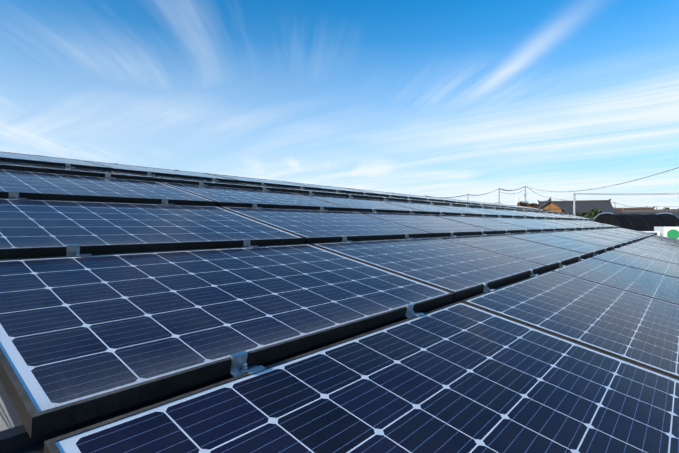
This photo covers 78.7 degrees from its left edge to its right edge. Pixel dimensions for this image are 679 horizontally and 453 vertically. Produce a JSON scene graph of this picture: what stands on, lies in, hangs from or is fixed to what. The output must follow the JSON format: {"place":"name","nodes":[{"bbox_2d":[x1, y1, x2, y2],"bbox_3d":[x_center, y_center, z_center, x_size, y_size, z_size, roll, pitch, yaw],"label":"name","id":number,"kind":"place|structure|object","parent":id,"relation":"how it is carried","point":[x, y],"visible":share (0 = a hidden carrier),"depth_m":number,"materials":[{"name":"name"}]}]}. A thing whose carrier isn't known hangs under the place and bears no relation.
{"place":"outdoors","nodes":[
{"label":"outdoors","id":0,"kind":"place"},
{"bbox_2d":[0,0,678,208],"label":"sky","id":1,"kind":"structure","parent":0,"point":[433,98],"materials":[{"name":"blue"}]},
{"bbox_2d":[517,201,537,207],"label":"tree","id":2,"kind":"object","parent":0,"point":[520,203],"visible":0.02,"depth_m":89.15,"materials":[{"name":"green plant"}]},
{"bbox_2d":[526,202,537,207],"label":"tree","id":3,"kind":"object","parent":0,"point":[535,204],"depth_m":97.13,"materials":[{"name":"green plant"}]},
{"bbox_2d":[614,206,654,214],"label":"house","id":4,"kind":"structure","parent":0,"point":[617,210],"depth_m":94.54,"materials":[{"name":"paint"}]},
{"bbox_2d":[621,208,678,218],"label":"house","id":5,"kind":"structure","parent":0,"point":[675,212],"depth_m":44.60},
{"bbox_2d":[641,227,678,238],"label":"sign","id":6,"kind":"object","parent":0,"point":[671,232],"visible":0.12,"depth_m":31.06,"materials":[{"name":"white paint"}]},
{"label":"ground","id":7,"kind":"structure","parent":0,"visible":0},
{"bbox_2d":[537,198,565,211],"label":"house wing","id":8,"kind":"structure","parent":7,"relation":"on","point":[549,205],"depth_m":75.79,"materials":[{"name":"paint"}]},
{"bbox_2d":[425,167,678,213],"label":"power lines","id":9,"kind":"object","parent":7,"relation":"on","point":[573,191],"visible":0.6,"depth_m":74.83,"materials":[{"name":"metal"}]},
{"bbox_2d":[573,193,575,215],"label":"pole","id":10,"kind":"object","parent":7,"relation":"on","point":[574,209],"visible":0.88,"depth_m":72.12,"materials":[{"name":"concrete"}]},
{"bbox_2d":[538,199,614,213],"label":"roof","id":11,"kind":"structure","parent":7,"relation":"on","point":[604,206],"depth_m":82.80,"materials":[{"name":"tile"}]},
{"bbox_2d":[572,207,601,215],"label":"tree","id":12,"kind":"object","parent":7,"relation":"on","point":[597,210],"visible":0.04,"depth_m":73.72,"materials":[{"name":"green plant"}]},
{"bbox_2d":[579,210,597,219],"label":"tree","id":13,"kind":"object","parent":7,"relation":"on","point":[590,214],"visible":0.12,"depth_m":72.63,"materials":[{"name":"green plant"}]},
{"bbox_2d":[593,212,678,230],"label":"roof","id":14,"kind":"object","parent":7,"relation":"on","point":[645,222],"visible":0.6,"depth_m":39.42,"materials":[{"name":"grey"}]},
{"bbox_3d":[4.426,1.194,9.633,6.556,3.905,20.940,0,0,40],"label":"warehouse","id":15,"kind":"object","parent":7,"relation":"on","visible":0},
{"bbox_2d":[0,151,678,452],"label":"solar array","id":16,"kind":"object","parent":15,"relation":"on","point":[149,310],"visible":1,"depth_m":1.42,"materials":[{"name":"laminate"}]}
]}

